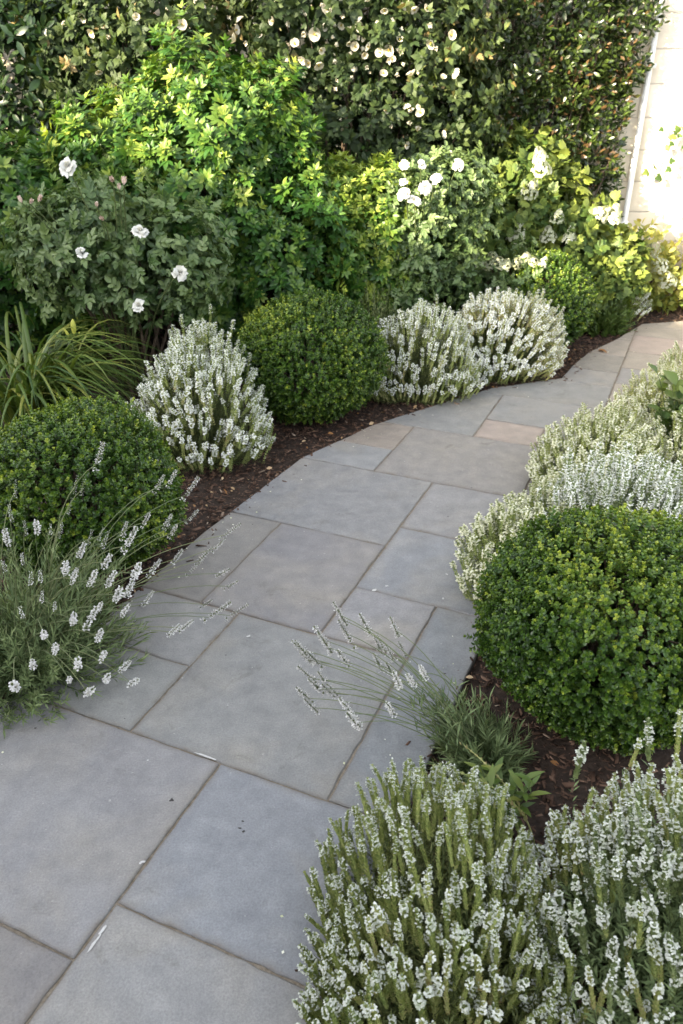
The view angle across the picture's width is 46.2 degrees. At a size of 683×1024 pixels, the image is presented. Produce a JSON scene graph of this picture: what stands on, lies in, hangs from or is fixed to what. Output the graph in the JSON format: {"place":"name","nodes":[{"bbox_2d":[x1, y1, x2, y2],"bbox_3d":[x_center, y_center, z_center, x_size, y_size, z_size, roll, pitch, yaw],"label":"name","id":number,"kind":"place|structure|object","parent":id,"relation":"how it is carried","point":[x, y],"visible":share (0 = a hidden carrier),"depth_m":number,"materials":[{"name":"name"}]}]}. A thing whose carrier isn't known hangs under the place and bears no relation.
{"place":"outdoors","nodes":[
{"label":"outdoors","id":0,"kind":"place"},
{"bbox_2d":[0,321,682,1023],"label":"path","id":1,"kind":"structure","parent":0,"point":[164,823],"depth_m":2.21,"materials":[{"name":"stone"}]},
{"bbox_2d":[1,331,670,953],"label":"fallen petals","id":2,"kind":"object","parent":1,"relation":"on","point":[399,697],"visible":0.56,"depth_m":2.35,"materials":[{"name":"white plant"}]},
{"bbox_2d":[0,295,682,1023],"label":"ground","id":3,"kind":"structure","parent":0,"point":[660,759],"depth_m":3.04,"materials":[{"name":"soil"}]},
{"bbox_2d":[0,126,99,371],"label":"choisya shrub","id":4,"kind":"object","parent":3,"relation":"on","point":[24,175],"visible":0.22,"depth_m":4.24,"materials":[{"name":"green plant"}]},
{"bbox_2d":[0,0,134,301],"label":"laurel shrub","id":5,"kind":"object","parent":3,"relation":"on","point":[27,31],"visible":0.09,"depth_m":4.67,"materials":[{"name":"green plant"}]},
{"bbox_2d":[0,289,171,439],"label":"daylily","id":6,"kind":"object","parent":3,"relation":"on","point":[41,382],"visible":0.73,"depth_m":3.74,"materials":[{"name":"green plant"}]},
{"bbox_2d":[0,387,188,582],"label":"boxwood ball","id":7,"kind":"object","parent":3,"relation":"on","point":[61,429],"visible":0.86,"depth_m":2.62,"materials":[{"name":"green plant"}]},
{"bbox_2d":[8,0,230,328],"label":"abutilon","id":8,"kind":"object","parent":3,"relation":"on","point":[90,26],"visible":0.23,"depth_m":4.57,"materials":[{"name":"green plant"}]},
{"bbox_2d":[0,157,240,400],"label":"rose bush","id":9,"kind":"object","parent":3,"relation":"on","point":[85,252],"visible":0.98,"depth_m":3.82,"materials":[{"name":"green plant"}]},
{"bbox_2d":[0,441,248,738],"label":"lavender","id":10,"kind":"object","parent":3,"relation":"on","point":[41,638],"visible":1,"depth_m":2.31,"materials":[{"name":"green plant"}]},
{"bbox_2d":[31,0,363,362],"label":"choisya shrub","id":11,"kind":"object","parent":3,"relation":"on","point":[142,111],"visible":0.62,"depth_m":4.14,"materials":[{"name":"green plant"}]},
{"bbox_2d":[125,304,275,475],"bbox_3d":[-0.656,-0.570,3.642,0.714,0.694,0.618,0,29,0],"label":"spike shrub","id":12,"kind":"object","parent":3,"relation":"on","point":[210,428],"visible":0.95,"depth_m":3.56,"materials":[{"name":"white plant"}]},
{"bbox_2d":[0,0,401,262],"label":"hedge","id":13,"kind":"object","parent":3,"relation":"on","point":[8,47],"visible":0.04,"depth_m":5.28,"materials":[{"name":"green plant"}]},
{"bbox_2d":[235,287,394,424],"bbox_3d":[-0.142,-0.787,4.097,0.819,0.689,0.815,0,29,0],"label":"boxwood ball","id":14,"kind":"object","parent":3,"relation":"on","point":[351,384],"visible":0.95,"depth_m":3.88,"materials":[{"name":"green plant"}]},
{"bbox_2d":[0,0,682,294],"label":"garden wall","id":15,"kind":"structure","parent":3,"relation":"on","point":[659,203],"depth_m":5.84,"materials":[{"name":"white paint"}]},
{"bbox_2d":[621,0,663,234],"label":"downpipe","id":16,"kind":"object","parent":15,"relation":"attached to","point":[646,86],"visible":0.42,"depth_m":5.77,"materials":[{"name":"white metal"}]},
{"bbox_2d":[642,124,682,276],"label":"climbing vine","id":17,"kind":"object","parent":15,"relation":"attached to","point":[658,177],"visible":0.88,"depth_m":5.80,"materials":[{"name":"green plant"}]},
{"bbox_2d":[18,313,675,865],"bbox_3d":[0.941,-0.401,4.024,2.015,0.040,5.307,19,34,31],"label":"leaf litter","id":18,"kind":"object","parent":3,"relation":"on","point":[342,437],"visible":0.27,"depth_m":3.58,"materials":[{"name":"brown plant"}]},
{"bbox_2d":[264,149,444,338],"bbox_3d":[0.084,-1.531,4.857,1.150,1.240,0.844,0,29,0],"label":"choisya shrub","id":19,"kind":"object","parent":3,"relation":"on","point":[375,233],"visible":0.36,"depth_m":4.49,"materials":[{"name":"green plant"}]},
{"bbox_2d":[198,0,516,316],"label":"abutilon","id":20,"kind":"object","parent":3,"relation":"on","point":[351,44],"visible":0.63,"depth_m":4.77,"materials":[{"name":"green plant"}]},
{"bbox_2d":[342,279,408,391],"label":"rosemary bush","id":21,"kind":"object","parent":3,"relation":"on","point":[374,312],"visible":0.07,"depth_m":4.43,"materials":[{"name":"green plant"}]},
{"bbox_2d":[291,602,538,794],"bbox_3d":[0.208,0.464,2.042,0.544,0.473,0.565,-23,36,-35],"label":"lavender","id":22,"kind":"object","parent":3,"relation":"on","point":[454,721],"visible":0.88,"depth_m":2.07,"materials":[{"name":"green plant"}]},
{"bbox_2d":[348,294,486,406],"bbox_3d":[0.408,-0.898,4.372,0.790,0.560,0.509,0,29,0],"label":"spike shrub","id":23,"kind":"object","parent":3,"relation":"on","point":[423,382],"visible":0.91,"depth_m":4.30,"materials":[{"name":"white plant"}]},
{"bbox_2d":[351,140,508,356],"bbox_3d":[0.517,-1.516,4.785,0.900,1.284,0.810,-23,37,-36],"label":"rose bush","id":24,"kind":"object","parent":3,"relation":"on","point":[461,242],"visible":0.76,"depth_m":4.50,"materials":[{"name":"green plant"}]},
{"bbox_2d":[292,755,587,1023],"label":"spike shrub","id":25,"kind":"object","parent":3,"relation":"on","point":[444,979],"visible":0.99,"depth_m":1.50,"materials":[{"name":"green plant"}]},
{"bbox_2d":[432,742,535,851],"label":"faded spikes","id":26,"kind":"object","parent":25,"relation":"attached to","point":[521,812],"visible":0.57,"depth_m":1.85,"materials":[{"name":"plant"}]},
{"bbox_2d":[426,286,568,387],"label":"spike shrub","id":27,"kind":"object","parent":3,"relation":"on","point":[500,355],"visible":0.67,"depth_m":4.58,"materials":[{"name":"white plant"}]},
{"bbox_2d":[447,227,555,343],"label":"cream flower plant","id":28,"kind":"object","parent":3,"relation":"on","point":[497,261],"visible":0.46,"depth_m":4.89,"materials":[{"name":"green plant"}]},
{"bbox_2d":[464,756,550,832],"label":"leafy plant","id":29,"kind":"object","parent":3,"relation":"on","point":[519,796],"visible":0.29,"depth_m":1.85,"materials":[{"name":"green plant"}]},
{"bbox_2d":[369,0,670,261],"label":"hedge","id":30,"kind":"object","parent":3,"relation":"on","point":[580,73],"visible":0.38,"depth_m":5.34,"materials":[{"name":"green plant"}]},
{"bbox_2d":[449,469,597,610],"bbox_3d":[0.737,0.065,2.889,0.502,0.315,0.913,20,35,32],"label":"spike shrub","id":31,"kind":"object","parent":3,"relation":"on","point":[502,523],"visible":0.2,"depth_m":2.83,"materials":[{"name":"white plant"}]},
{"bbox_2d":[498,248,602,354],"bbox_3d":[1.305,-1.325,5.075,0.678,0.683,0.650,0,29,0],"label":"boxwood ball","id":32,"kind":"object","parent":3,"relation":"on","point":[578,317],"visible":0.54,"depth_m":4.86,"materials":[{"name":"green plant"}]},
{"bbox_2d":[469,119,654,319],"bbox_3d":[1.477,-1.966,5.529,1.427,1.357,0.934,0,29,0],"label":"hydrangea","id":33,"kind":"object","parent":3,"relation":"on","point":[549,214],"visible":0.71,"depth_m":5.27,"materials":[{"name":"green plant"}]},
{"bbox_2d":[463,503,682,756],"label":"boxwood ball","id":34,"kind":"object","parent":3,"relation":"on","point":[541,654],"visible":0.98,"depth_m":2.01,"materials":[{"name":"green plant"}]},
{"bbox_2d":[503,708,682,1023],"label":"spike shrub","id":35,"kind":"object","parent":3,"relation":"on","point":[638,910],"visible":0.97,"depth_m":1.48,"materials":[{"name":"plant"}]},
{"bbox_2d":[525,397,680,509],"bbox_3d":[1.146,-0.280,3.485,0.652,0.345,0.926,17,33,28],"label":"spike shrub","id":36,"kind":"object","parent":3,"relation":"on","point":[582,443],"visible":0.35,"depth_m":3.41,"materials":[{"name":"white plant"}]},
{"bbox_2d":[533,437,682,589],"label":"spire shrub","id":37,"kind":"object","parent":3,"relation":"on","point":[670,494],"visible":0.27,"depth_m":2.84,"materials":[{"name":"white plant"}]},
{"bbox_2d":[585,262,636,337],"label":"feathery bush","id":38,"kind":"object","parent":3,"relation":"on","point":[606,321],"visible":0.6,"depth_m":5.49,"materials":[{"name":"green plant"}]},
{"bbox_2d":[593,360,682,466],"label":"spike shrub","id":39,"kind":"object","parent":3,"relation":"on","point":[650,393],"visible":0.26,"depth_m":3.94,"materials":[{"name":"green plant"}]},
{"bbox_2d":[625,290,652,321],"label":"spike shrub","id":40,"kind":"object","parent":3,"relation":"on","point":[643,306],"visible":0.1,"depth_m":5.76,"materials":[{"name":"white plant"}]},
{"bbox_2d":[628,218,682,314],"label":"golden hydrangea","id":41,"kind":"object","parent":3,"relation":"on","point":[665,254],"visible":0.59,"depth_m":5.83,"materials":[{"name":"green plant"}]},
{"bbox_2d":[638,407,682,477],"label":"spike shrub","id":42,"kind":"object","parent":3,"relation":"on","point":[677,432],"visible":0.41,"depth_m":3.41,"materials":[{"name":"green plant"}]},
{"bbox_2d":[644,339,682,395],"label":"spike shrub","id":43,"kind":"object","parent":3,"relation":"on","point":[666,358],"visible":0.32,"depth_m":4.54,"materials":[{"name":"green plant"}]},
{"bbox_2d":[646,364,682,462],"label":"broadleaf plant","id":44,"kind":"object","parent":3,"relation":"on","point":[675,393],"visible":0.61,"depth_m":3.62,"materials":[{"name":"green plant"}]},
{"bbox_2d":[658,291,682,314],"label":"broadleaf plant","id":45,"kind":"object","parent":3,"relation":"on","point":[675,303],"visible":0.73,"depth_m":5.94,"materials":[{"name":"green plant"}]}
]}

